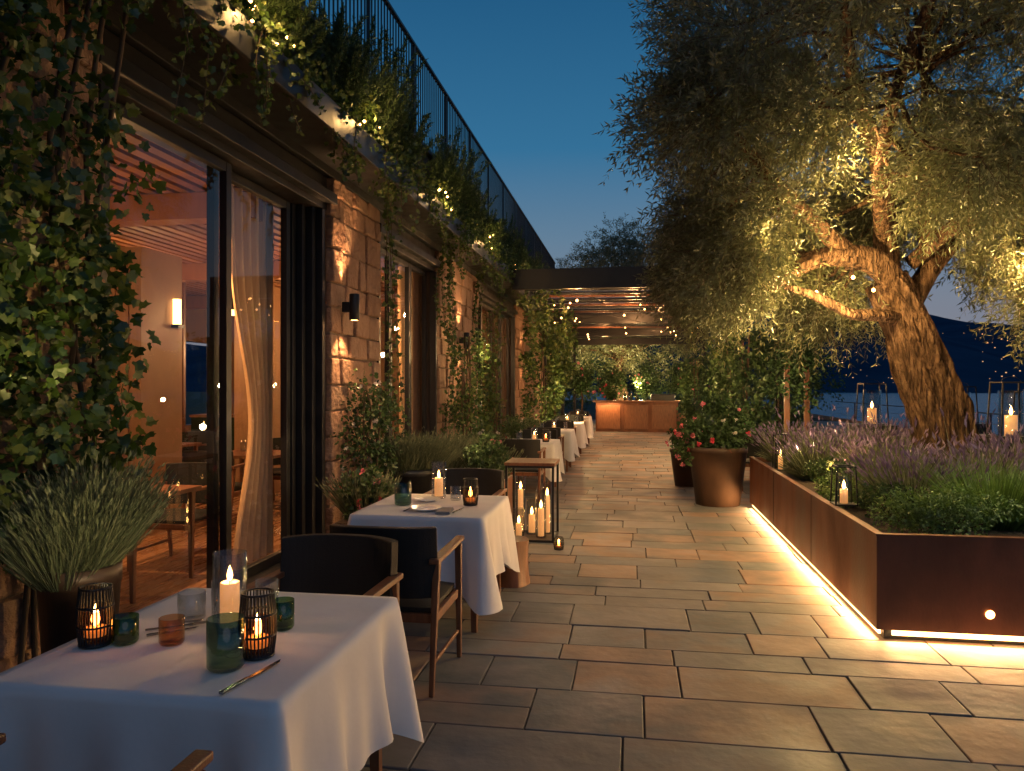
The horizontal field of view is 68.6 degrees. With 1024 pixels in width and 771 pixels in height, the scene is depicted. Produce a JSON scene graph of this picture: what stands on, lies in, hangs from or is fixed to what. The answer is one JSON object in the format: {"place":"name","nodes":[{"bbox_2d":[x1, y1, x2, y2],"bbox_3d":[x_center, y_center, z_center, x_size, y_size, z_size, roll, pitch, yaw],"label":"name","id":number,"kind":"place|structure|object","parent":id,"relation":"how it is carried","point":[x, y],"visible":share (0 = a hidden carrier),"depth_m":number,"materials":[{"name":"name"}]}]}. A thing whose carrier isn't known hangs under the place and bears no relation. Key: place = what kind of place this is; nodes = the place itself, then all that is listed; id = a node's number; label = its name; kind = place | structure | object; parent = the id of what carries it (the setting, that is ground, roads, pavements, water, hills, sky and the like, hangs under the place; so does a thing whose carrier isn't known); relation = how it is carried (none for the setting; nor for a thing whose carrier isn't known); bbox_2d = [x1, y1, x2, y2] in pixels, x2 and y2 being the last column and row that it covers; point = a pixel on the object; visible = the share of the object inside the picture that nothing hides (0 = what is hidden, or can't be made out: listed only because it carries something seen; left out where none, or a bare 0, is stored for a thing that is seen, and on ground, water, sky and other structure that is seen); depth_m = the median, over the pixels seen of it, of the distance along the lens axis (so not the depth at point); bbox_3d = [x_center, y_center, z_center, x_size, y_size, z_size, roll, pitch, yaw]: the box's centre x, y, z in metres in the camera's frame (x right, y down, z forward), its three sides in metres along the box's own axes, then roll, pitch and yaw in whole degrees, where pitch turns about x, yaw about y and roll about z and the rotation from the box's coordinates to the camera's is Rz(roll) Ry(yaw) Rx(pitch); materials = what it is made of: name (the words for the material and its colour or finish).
{"place":"outdoors","nodes":[
{"label":"outdoors","id":0,"kind":"place"},
{"bbox_2d":[186,392,828,423],"bbox_3d":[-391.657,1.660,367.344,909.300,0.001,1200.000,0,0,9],"label":"ground","id":1,"kind":"structure","parent":0,"point":[196,402],"depth_m":59.36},
{"bbox_2d":[556,338,852,420],"bbox_3d":[6.795,-0.350,35.615,17.068,4.414,4.942,0,0,9],"label":"hedge","id":2,"kind":"object","parent":1,"relation":"on","point":[632,389],"visible":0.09,"depth_m":34.88,"materials":[{"name":"green plant"}]},
{"bbox_2d":[186,310,1023,392],"bbox_3d":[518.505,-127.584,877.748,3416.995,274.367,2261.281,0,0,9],"label":"hills","id":3,"kind":"structure","parent":0,"point":[969,352],"depth_m":623.91,"materials":[{"name":"blue"}]},
{"bbox_2d":[186,0,1023,345],"label":"sky","id":4,"kind":"structure","parent":0,"point":[533,81],"materials":[{"name":"blue"}]},
{"bbox_2d":[258,419,1023,770],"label":"stone paving","id":5,"kind":"structure","parent":0,"point":[650,617],"depth_m":4.31,"materials":[{"name":"stone"}]},
{"bbox_2d":[0,0,166,664],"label":"climbing vine","id":6,"kind":"object","parent":5,"relation":"on","point":[90,311],"visible":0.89,"depth_m":3.58,"materials":[{"name":"green plant"}]},
{"bbox_2d":[0,448,181,653],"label":"potted lavender","id":7,"kind":"object","parent":5,"relation":"on","point":[81,533],"visible":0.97,"depth_m":3.21,"materials":[{"name":"green plant"}]},
{"bbox_2d":[0,733,212,770],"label":"dining armchair","id":8,"kind":"object","parent":5,"relation":"on","point":[197,760],"visible":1,"depth_m":1.79,"materials":[{"name":"brown wood"}]},
{"bbox_2d":[0,588,423,770],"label":"dining table","id":9,"kind":"object","parent":5,"relation":"on","point":[333,689],"visible":0.83,"depth_m":2.20,"materials":[{"name":"white fabric"}]},
{"bbox_2d":[75,582,114,648],"bbox_3d":[-1.364,0.751,2.460,0.115,0.188,0.114,0,0,9],"label":"candle votive","id":10,"kind":"object","parent":9,"relation":"on","point":[95,634],"visible":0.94,"depth_m":2.43,"materials":[{"name":"black metal"}]},
{"bbox_2d":[111,612,138,645],"bbox_3d":[-1.276,0.803,2.476,0.084,0.088,0.084,0,0,9],"label":"drinking glass","id":11,"kind":"object","parent":9,"relation":"on","point":[125,629],"visible":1,"depth_m":2.44,"materials":[{"name":"glass"}]},
{"bbox_2d":[206,612,244,673],"bbox_3d":[-0.860,0.772,2.257,0.110,0.150,0.110,0,0,9],"label":"drinking glass","id":12,"kind":"object","parent":9,"relation":"on","point":[208,646],"visible":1,"depth_m":2.23,"materials":[{"name":"glass"}]},
{"bbox_2d":[212,549,246,634],"bbox_3d":[-0.977,0.713,2.600,0.112,0.270,0.112,0,0,9],"label":"hurricane candle","id":13,"kind":"object","parent":9,"relation":"on","point":[230,596],"visible":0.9,"depth_m":2.58,"materials":[{"name":"clear glass"}]},
{"bbox_2d":[238,587,276,660],"bbox_3d":[-0.798,0.747,2.358,0.117,0.198,0.116,0,0,9],"label":"candle votive","id":14,"kind":"object","parent":9,"relation":"on","point":[257,646],"visible":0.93,"depth_m":2.33,"materials":[{"name":"black metal"}]},
{"bbox_2d":[275,596,293,631],"bbox_3d":[-0.801,0.797,2.622,0.080,0.100,0.080,0,0,9],"label":"drinking glass","id":15,"kind":"object","parent":9,"relation":"on","point":[285,612],"visible":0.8,"depth_m":2.59,"materials":[{"name":"glass"}]},
{"bbox_2d":[0,0,552,672],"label":"stone wall","id":16,"kind":"structure","parent":5,"relation":"on","point":[352,240],"depth_m":7.49,"materials":[{"name":"stone"}]},
{"bbox_2d":[94,79,514,588],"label":"door frames","id":17,"kind":"structure","parent":16,"relation":"attached to","point":[302,359],"depth_m":6.90,"materials":[{"name":"black metal"}]},
{"bbox_2d":[79,0,536,440],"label":"trailing vine","id":18,"kind":"object","parent":16,"relation":"attached to","point":[265,26],"visible":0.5,"depth_m":7.02,"materials":[{"name":"green plant"}]},
{"bbox_2d":[74,0,553,326],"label":"roof eave","id":19,"kind":"object","parent":16,"relation":"attached to","point":[279,155],"visible":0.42,"depth_m":5.62,"materials":[{"name":"wood"}]},
{"bbox_2d":[232,184,273,569],"bbox_3d":[-2.339,-0.065,6.697,0.090,3.270,0.767,0,0,9],"label":"curtain","id":20,"kind":"object","parent":19,"relation":"hanging from","point":[252,266],"visible":0.96,"depth_m":6.75,"materials":[{"name":"fabric"}]},
{"bbox_2d":[233,0,334,72],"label":"rosemary bush","id":21,"kind":"object","parent":19,"relation":"on","point":[293,8],"visible":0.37,"depth_m":5.35,"materials":[{"name":"green plant"}]},
{"bbox_2d":[289,1,397,115],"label":"rosemary bush","id":22,"kind":"object","parent":19,"relation":"on","point":[340,67],"visible":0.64,"depth_m":6.39,"materials":[{"name":"green plant"}]},
{"bbox_2d":[344,13,427,148],"bbox_3d":[-1.317,-2.950,7.531,1.018,1.271,1.769,0,0,9],"label":"rosemary bush","id":23,"kind":"object","parent":19,"relation":"on","point":[389,99],"visible":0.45,"depth_m":7.27,"materials":[{"name":"green plant"}]},
{"bbox_2d":[398,266,412,436],"bbox_3d":[-1.567,-0.065,10.967,0.090,3.270,0.549,0,0,9],"label":"curtain","id":24,"kind":"object","parent":19,"relation":"hanging from","point":[401,310],"visible":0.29,"depth_m":10.81,"materials":[{"name":"fabric"}]},
{"bbox_2d":[385,99,444,175],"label":"rosemary bush","id":25,"kind":"object","parent":19,"relation":"on","point":[411,132],"visible":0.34,"depth_m":8.31,"materials":[{"name":"green plant"}]},
{"bbox_2d":[303,0,555,268],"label":"balcony railing","id":26,"kind":"object","parent":19,"relation":"on","point":[491,173],"visible":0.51,"depth_m":11.23,"materials":[{"name":"black metal"}]},
{"bbox_2d":[424,125,490,215],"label":"rosemary bush","id":27,"kind":"object","parent":19,"relation":"on","point":[445,167],"visible":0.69,"depth_m":10.22,"materials":[{"name":"green plant"}]},
{"bbox_2d":[452,160,497,229],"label":"rosemary bush","id":28,"kind":"object","parent":19,"relation":"on","point":[475,204],"visible":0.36,"depth_m":11.31,"materials":[{"name":"green plant"}]},
{"bbox_2d":[475,206,509,247],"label":"rosemary bush","id":29,"kind":"object","parent":19,"relation":"on","point":[490,226],"visible":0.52,"depth_m":12.87,"materials":[{"name":"green plant"}]},
{"bbox_2d":[494,213,529,267],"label":"rosemary bush","id":30,"kind":"object","parent":19,"relation":"on","point":[509,241],"visible":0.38,"depth_m":15.14,"materials":[{"name":"green plant"}]},
{"bbox_2d":[342,293,359,320],"bbox_3d":[-1.601,-0.778,7.472,0.170,0.263,0.100,0,0,9],"label":"wall sconce","id":31,"kind":"object","parent":16,"relation":"attached to","point":[352,306],"depth_m":7.43,"materials":[{"name":"black metal"}]},
{"bbox_2d":[110,129,497,612],"bbox_3d":[-4.338,-0.195,11.314,6.018,3.610,16.550,0,0,9],"label":"dining room","id":32,"kind":"object","parent":5,"relation":"on","point":[166,242],"visible":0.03,"depth_m":8.07,"materials":[{"name":"wood"}]},
{"bbox_2d":[129,484,201,603],"bbox_3d":[-3.052,1.202,5.863,0.850,0.755,0.850,0,0,9],"label":"wooden table","id":33,"kind":"object","parent":32,"relation":"in","point":[190,490],"visible":0.29,"depth_m":6.14,"materials":[{"name":"brown wood"}]},
{"bbox_2d":[127,462,206,573],"bbox_3d":[-2.926,1.145,6.638,0.625,0.871,0.650,0,0,9],"label":"dining armchair","id":34,"kind":"object","parent":32,"relation":"in","point":[191,473],"visible":0.41,"depth_m":6.87,"materials":[{"name":"wood"}]},
{"bbox_2d":[182,431,206,461],"bbox_3d":[-4.855,1.145,11.306,0.625,0.871,0.650,0,0,9],"label":"dining armchair","id":35,"kind":"object","parent":32,"relation":"in","point":[196,436],"visible":0.14,"depth_m":11.56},
{"bbox_2d":[182,450,244,516],"bbox_3d":[-3.291,1.145,8.450,0.625,0.871,0.650,0,0,9],"label":"dining armchair","id":36,"kind":"object","parent":32,"relation":"in","point":[194,456],"visible":0.19,"depth_m":8.18,"materials":[{"name":"wood"}]},
{"bbox_2d":[233,449,280,495],"bbox_3d":[-3.166,1.202,9.225,0.850,0.755,0.850,0,0,9],"label":"wooden table","id":37,"kind":"object","parent":32,"relation":"in","point":[239,455],"visible":0.18,"depth_m":9.25,"materials":[{"name":"brown wood"}]},
{"bbox_2d":[273,437,280,500],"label":"dining armchair","id":38,"kind":"object","parent":32,"relation":"in","point":[276,461],"visible":0.1,"depth_m":10.24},
{"bbox_2d":[240,533,402,605],"bbox_3d":[-0.870,1.165,3.387,0.625,0.871,0.650,0,0,9],"label":"dining armchair","id":39,"kind":"object","parent":5,"relation":"on","point":[344,564],"visible":0.37,"depth_m":3.63,"materials":[{"name":"fabric"}]},
{"bbox_2d":[314,463,410,524],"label":"potted plant","id":40,"kind":"object","parent":5,"relation":"on","point":[364,487],"visible":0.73,"depth_m":6.59,"materials":[{"name":"green plant"}]},
{"bbox_2d":[330,362,409,518],"bbox_3d":[-1.415,0.715,7.533,0.766,1.922,0.682,0,0,9],"label":"climbing rose","id":41,"kind":"object","parent":5,"relation":"on","point":[375,411],"visible":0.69,"depth_m":7.50,"materials":[{"name":"leaf"},{"name":"pink-red petal"}]},
{"bbox_2d":[329,523,463,697],"bbox_3d":[-0.641,1.165,4.172,0.625,0.871,0.650,0,0,9],"label":"dining armchair","id":42,"kind":"object","parent":5,"relation":"on","point":[425,591],"visible":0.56,"depth_m":3.88,"materials":[{"name":"fabric"}]},
{"bbox_2d":[359,427,470,493],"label":"potted lavender","id":43,"kind":"object","parent":5,"relation":"on","point":[417,457],"visible":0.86,"depth_m":7.81,"materials":[{"name":"green plant"}]},
{"bbox_2d":[347,493,519,632],"bbox_3d":[-0.547,1.224,5.365,1.146,0.754,1.242,0,0,9],"label":"dining table","id":44,"kind":"object","parent":5,"relation":"on","point":[484,527],"visible":0.66,"depth_m":4.87,"materials":[{"name":"white fabric"}]},
{"bbox_2d":[462,477,478,505],"bbox_3d":[-0.294,0.751,5.315,0.115,0.188,0.114,0,0,9],"label":"candle votive","id":45,"kind":"object","parent":44,"relation":"on","point":[471,498],"visible":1,"depth_m":5.28,"materials":[{"name":"black metal"}]},
{"bbox_2d":[409,426,497,476],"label":"potted lavender","id":46,"kind":"object","parent":5,"relation":"on","point":[455,464],"visible":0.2,"depth_m":9.09,"materials":[{"name":"green plant"}]},
{"bbox_2d":[424,468,506,495],"bbox_3d":[-0.393,1.165,6.329,0.625,0.871,0.650,0,0,9],"label":"dining armchair","id":47,"kind":"object","parent":5,"relation":"on","point":[490,482],"visible":0.24,"depth_m":6.58,"materials":[{"name":"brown wood"}]},
{"bbox_2d":[453,428,512,441],"bbox_3d":[-0.458,1.134,11.729,1.011,0.933,1.938,0,0,9],"label":"planter trough","id":48,"kind":"object","parent":5,"relation":"on","point":[497,432],"visible":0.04,"depth_m":11.69,"materials":[{"name":"plant"}]},
{"bbox_2d":[438,372,493,435],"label":"climbing plant","id":49,"kind":"object","parent":48,"relation":"in","point":[467,416],"visible":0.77,"depth_m":11.27,"materials":[{"name":"green plant"}]},
{"bbox_2d":[449,329,496,437],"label":"climbing plant","id":50,"kind":"object","parent":48,"relation":"in","point":[480,341],"visible":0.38,"depth_m":12.24,"materials":[{"name":"green plant"}]},
{"bbox_2d":[453,433,526,513],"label":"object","id":51,"kind":"object","parent":5,"relation":"on","point":[490,456],"visible":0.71,"depth_m":8.85,"materials":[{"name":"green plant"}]},
{"bbox_2d":[477,302,507,437],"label":"climbing plant","id":52,"kind":"object","parent":51,"relation":"in","point":[491,396],"visible":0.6,"depth_m":14.14,"materials":[{"name":"green plant"}]},
{"bbox_2d":[501,535,529,587],"bbox_3d":[-0.008,1.420,6.079,0.307,0.360,0.307,0,0,9],"label":"wooden stump","id":53,"kind":"object","parent":5,"relation":"on","point":[511,578],"visible":0.54,"depth_m":5.97,"materials":[{"name":"brown wood"}]},
{"bbox_2d":[498,414,545,438],"bbox_3d":[0.215,1.098,15.557,1.023,1.003,2.862,0,0,9],"label":"planter trough","id":54,"kind":"object","parent":5,"relation":"on","point":[515,425],"visible":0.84,"depth_m":15.14,"materials":[{"name":"metal"}]},
{"bbox_2d":[498,439,545,502],"bbox_3d":[0.135,1.165,10.529,0.625,0.871,0.650,0,0,9],"label":"dining armchair","id":55,"kind":"object","parent":5,"relation":"on","point":[531,449],"visible":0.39,"depth_m":10.23,"materials":[{"name":"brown wood"}]},
{"bbox_2d":[504,458,559,542],"bbox_3d":[0.219,1.195,7.917,0.520,0.810,0.520,0,0,9],"label":"floor lantern","id":56,"kind":"object","parent":5,"relation":"on","point":[514,463],"visible":0.84,"depth_m":7.81,"materials":[{"name":"black metal"}]},
{"bbox_2d":[536,489,545,537],"bbox_3d":[0.301,1.328,7.802,0.110,0.500,0.110,0,0,9],"label":"hurricane candle","id":57,"kind":"object","parent":56,"relation":"on","point":[540,521],"visible":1,"depth_m":7.78,"materials":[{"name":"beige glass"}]},
{"bbox_2d":[512,439,564,493],"bbox_3d":[0.295,1.224,11.487,1.038,0.754,1.119,0,0,9],"label":"dining table","id":58,"kind":"object","parent":5,"relation":"on","point":[553,448],"visible":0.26,"depth_m":11.02,"materials":[{"name":"white fabric"}]},
{"bbox_2d":[518,312,565,425],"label":"climbing plant","id":59,"kind":"object","parent":5,"relation":"on","point":[553,358],"visible":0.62,"depth_m":18.27,"materials":[{"name":"green plant"}]},
{"bbox_2d":[537,328,576,419],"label":"climbing plant","id":60,"kind":"object","parent":5,"relation":"on","point":[565,362],"visible":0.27,"depth_m":20.55,"materials":[{"name":"green plant"}]},
{"bbox_2d":[561,429,579,471],"bbox_3d":[0.754,1.223,14.363,1.022,0.754,1.124,0,0,9],"label":"dining table","id":61,"kind":"object","parent":5,"relation":"on","point":[571,451],"visible":0.33,"depth_m":13.87,"materials":[{"name":"white fabric"}]},
{"bbox_2d":[574,422,587,453],"bbox_3d":[1.225,1.224,17.222,1.000,0.753,1.119,0,0,9],"label":"dining table","id":62,"kind":"object","parent":5,"relation":"on","point":[581,438],"visible":0.32,"depth_m":16.72,"materials":[{"name":"white fabric"}]},
{"bbox_2d":[569,359,601,415],"bbox_3d":[2.462,0.350,25.554,1.237,2.500,1.322,0,0,9],"label":"potted citrus","id":63,"kind":"object","parent":5,"relation":"on","point":[581,381],"visible":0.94,"depth_m":25.38,"materials":[{"name":"plant"}]},
{"bbox_2d":[597,360,628,398],"bbox_3d":[3.755,0.311,28.172,1.229,2.578,1.236,0,0,9],"label":"potted citrus","id":64,"kind":"object","parent":5,"relation":"on","point":[615,377],"visible":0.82,"depth_m":28.07,"materials":[{"name":"plant"}]},
{"bbox_2d":[555,212,713,399],"bbox_3d":[4.466,-2.963,32.463,8.472,9.196,6.065,0,0,9],"label":"olive tree","id":65,"kind":"object","parent":5,"relation":"on","point":[622,355],"visible":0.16,"depth_m":32.10,"materials":[{"name":"green plant"}]},
{"bbox_2d":[593,382,679,431],"bbox_3d":[4.351,0.739,26.242,3.000,1.721,1.000,0,0,9],"label":"bar counter","id":66,"kind":"object","parent":5,"relation":"on","point":[657,413],"visible":1,"depth_m":25.84,"materials":[{"name":"wood"}]},
{"bbox_2d":[512,266,782,425],"bbox_3d":[3.773,-0.350,22.091,5.145,3.900,15.420,0,0,9],"label":"pergola","id":67,"kind":"object","parent":5,"relation":"on","point":[578,280],"visible":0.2,"depth_m":18.41,"materials":[{"name":"wood"}]},
{"bbox_2d":[521,297,678,336],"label":"string lights","id":68,"kind":"object","parent":67,"relation":"attached to","point":[576,300],"visible":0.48,"depth_m":16.30,"materials":[{"name":"black metal"}]},
{"bbox_2d":[515,289,766,358],"bbox_3d":[3.185,-1.398,18.928,5.688,1.675,9.056,0,0,9],"label":"pergola vine","id":69,"kind":"object","parent":67,"relation":"on","point":[566,326],"visible":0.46,"depth_m":16.58,"materials":[{"name":"plant"}]},
{"bbox_2d":[631,360,664,399],"bbox_3d":[5.217,0.285,28.872,1.307,2.630,1.336,0,0,9],"label":"potted citrus","id":70,"kind":"object","parent":5,"relation":"on","point":[647,386],"visible":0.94,"depth_m":28.68,"materials":[{"name":"plant"}]},
{"bbox_2d":[662,360,695,421],"bbox_3d":[6.063,0.343,26.893,1.330,2.514,1.298,0,0,9],"label":"potted citrus","id":71,"kind":"object","parent":5,"relation":"on","point":[674,385],"visible":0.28,"depth_m":26.79,"materials":[{"name":"plant"}]},
{"bbox_2d":[666,418,702,486],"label":"potted geranium","id":72,"kind":"object","parent":5,"relation":"on","point":[682,476],"visible":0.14,"depth_m":11.85,"materials":[{"name":"green plant"}]},
{"bbox_2d":[674,358,712,418],"bbox_3d":[5.953,0.339,24.470,1.330,2.523,1.102,0,0,9],"label":"potted citrus","id":73,"kind":"object","parent":5,"relation":"on","point":[693,370],"visible":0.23,"depth_m":24.45,"materials":[{"name":"plant"}]},
{"bbox_2d":[676,352,715,428],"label":"climbing plant","id":74,"kind":"object","parent":5,"relation":"on","point":[686,406],"visible":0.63,"depth_m":22.77,"materials":[{"name":"green plant"}]},
{"bbox_2d":[665,394,757,506],"bbox_3d":[2.694,0.845,10.150,1.256,1.510,1.050,0,0,9],"label":"potted geranium","id":75,"kind":"object","parent":5,"relation":"on","point":[716,459],"visible":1,"depth_m":9.95,"materials":[{"name":"brown ceramic"}]},
{"bbox_2d":[702,333,755,424],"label":"climbing plant","id":76,"kind":"object","parent":5,"relation":"on","point":[726,385],"visible":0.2,"depth_m":17.54,"materials":[{"name":"green plant"}]},
{"bbox_2d":[712,317,774,433],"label":"climbing plant","id":77,"kind":"object","parent":5,"relation":"on","point":[739,374],"visible":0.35,"depth_m":15.46,"materials":[{"name":"green plant"}]},
{"bbox_2d":[742,434,779,490],"bbox_3d":[3.805,1.165,11.606,0.625,0.871,0.650,0,0,9],"label":"dining armchair","id":78,"kind":"object","parent":5,"relation":"on","point":[752,450],"visible":0.1,"depth_m":11.33,"materials":[{"name":"wood"}]},
{"bbox_2d":[744,324,820,442],"bbox_3d":[4.854,0.298,13.589,1.299,2.861,1.223,0,0,9],"label":"climbing plant","id":79,"kind":"object","parent":5,"relation":"on","point":[761,383],"visible":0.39,"depth_m":13.54,"materials":[{"name":"green plant"}]},
{"bbox_2d":[761,308,832,439],"bbox_3d":[3.919,0.192,10.258,0.907,2.816,1.029,0,0,32],"label":"staked citrus tree","id":80,"kind":"object","parent":5,"relation":"on","point":[805,382],"visible":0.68,"depth_m":10.20,"materials":[{"name":"green plant"}]},
{"bbox_2d":[847,423,898,438],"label":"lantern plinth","id":81,"kind":"structure","parent":5,"relation":"on","point":[884,426],"depth_m":9.82,"materials":[{"name":"metal"}]},
{"bbox_2d":[855,379,888,424],"bbox_3d":[4.820,0.218,10.059,0.335,0.606,0.335,0,0,9],"label":"candle lantern","id":82,"kind":"object","parent":81,"relation":"on","point":[869,416],"visible":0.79,"depth_m":10.02,"materials":[{"name":"black metal"}]},
{"bbox_2d":[749,456,1023,644],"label":"corten planter","id":83,"kind":"object","parent":5,"relation":"on","point":[883,582],"visible":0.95,"depth_m":4.68,"materials":[{"name":"metal"}]},
{"bbox_2d":[748,420,846,468],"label":"lavender bush","id":84,"kind":"object","parent":83,"relation":"on","point":[768,442],"visible":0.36,"depth_m":9.11,"materials":[{"name":"purple plant"}]},
{"bbox_2d":[592,0,1023,472],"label":"olive tree","id":85,"kind":"object","parent":83,"relation":"on","point":[731,251],"visible":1,"depth_m":6.84,"materials":[{"name":"green plant"}]},
{"bbox_2d":[767,430,869,481],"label":"lavender bush","id":86,"kind":"object","parent":83,"relation":"on","point":[796,464],"visible":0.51,"depth_m":7.91,"materials":[{"name":"purple plant"}]},
{"bbox_2d":[803,456,870,491],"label":"boxwood shrub","id":87,"kind":"object","parent":83,"relation":"on","point":[822,465],"visible":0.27,"depth_m":6.74,"materials":[{"name":"green plant"}]},
{"bbox_2d":[811,470,872,508],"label":"boxwood shrub","id":88,"kind":"object","parent":83,"relation":"on","point":[826,491],"visible":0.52,"depth_m":6.25,"materials":[{"name":"plant"}]},
{"bbox_2d":[830,458,858,505],"bbox_3d":[2.590,0.747,5.861,0.171,0.363,0.171,0,0,9],"label":"candle lantern","id":89,"kind":"object","parent":83,"relation":"on","point":[843,501],"visible":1,"depth_m":5.83,"materials":[{"name":"black metal"}]},
{"bbox_2d":[790,421,910,465],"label":"lavender bush","id":90,"kind":"object","parent":83,"relation":"on","point":[838,436],"visible":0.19,"depth_m":8.45,"materials":[{"name":"purple plant"}]},
{"bbox_2d":[837,419,910,450],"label":"lavender bush","id":91,"kind":"object","parent":83,"relation":"on","point":[879,426],"visible":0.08,"depth_m":9.14,"materials":[{"name":"purple plant"}]},
{"bbox_2d":[816,434,961,487],"bbox_3d":[3.417,0.724,6.942,1.163,0.580,1.200,0,0,9],"label":"lavender bush","id":92,"kind":"object","parent":83,"relation":"on","point":[854,446],"visible":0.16,"depth_m":6.90,"materials":[{"name":"purple plant"}]},
{"bbox_2d":[854,481,933,521],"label":"boxwood shrub","id":93,"kind":"object","parent":83,"relation":"on","point":[879,487],"visible":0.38,"depth_m":5.59,"materials":[{"name":"green plant"}]},
{"bbox_2d":[772,403,1023,499],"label":"tall seed heads","id":94,"kind":"object","parent":83,"relation":"on","point":[1017,437],"visible":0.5,"depth_m":7.16,"materials":[{"name":"plant"}]},
{"bbox_2d":[843,445,998,517],"bbox_3d":[3.143,0.736,5.846,1.106,0.557,1.036,0,0,40],"label":"lavender bush","id":95,"kind":"object","parent":83,"relation":"on","point":[875,475],"visible":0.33,"depth_m":5.83,"materials":[{"name":"purple plant"}]},
{"bbox_2d":[866,481,1023,535],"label":"boxwood shrub","id":96,"kind":"object","parent":83,"relation":"on","point":[938,517],"visible":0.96,"depth_m":5.01,"materials":[{"name":"plant"}]},
{"bbox_2d":[890,438,1023,489],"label":"lavender bush","id":97,"kind":"object","parent":83,"relation":"on","point":[1019,456],"visible":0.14,"depth_m":6.06,"materials":[{"name":"purple plant"}]},
{"bbox_2d":[911,456,1023,530],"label":"ornamental grass","id":98,"kind":"object","parent":83,"relation":"on","point":[1014,524],"depth_m":5.21,"materials":[{"name":"plant"}]},
{"bbox_2d":[937,431,1023,479],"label":"lavender bush","id":99,"kind":"object","parent":83,"relation":"on","point":[994,447],"visible":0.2,"depth_m":6.64,"materials":[{"name":"purple plant"}]},
{"bbox_2d":[980,434,1023,465],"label":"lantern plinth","id":100,"kind":"structure","parent":83,"relation":"on","point":[988,437],"depth_m":7.70,"materials":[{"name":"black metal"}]},
{"bbox_2d":[986,376,1023,437],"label":"candle lantern","id":101,"kind":"object","parent":100,"relation":"on","point":[1010,422],"visible":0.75,"depth_m":7.68,"materials":[{"name":"black metal"}]},
{"bbox_2d":[565,392,1023,433],"bbox_3d":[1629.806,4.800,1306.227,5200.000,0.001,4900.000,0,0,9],"label":"lake","id":102,"kind":"structure","parent":0,"point":[894,399],"depth_m":180.23,"materials":[{"name":"blue liquid"}]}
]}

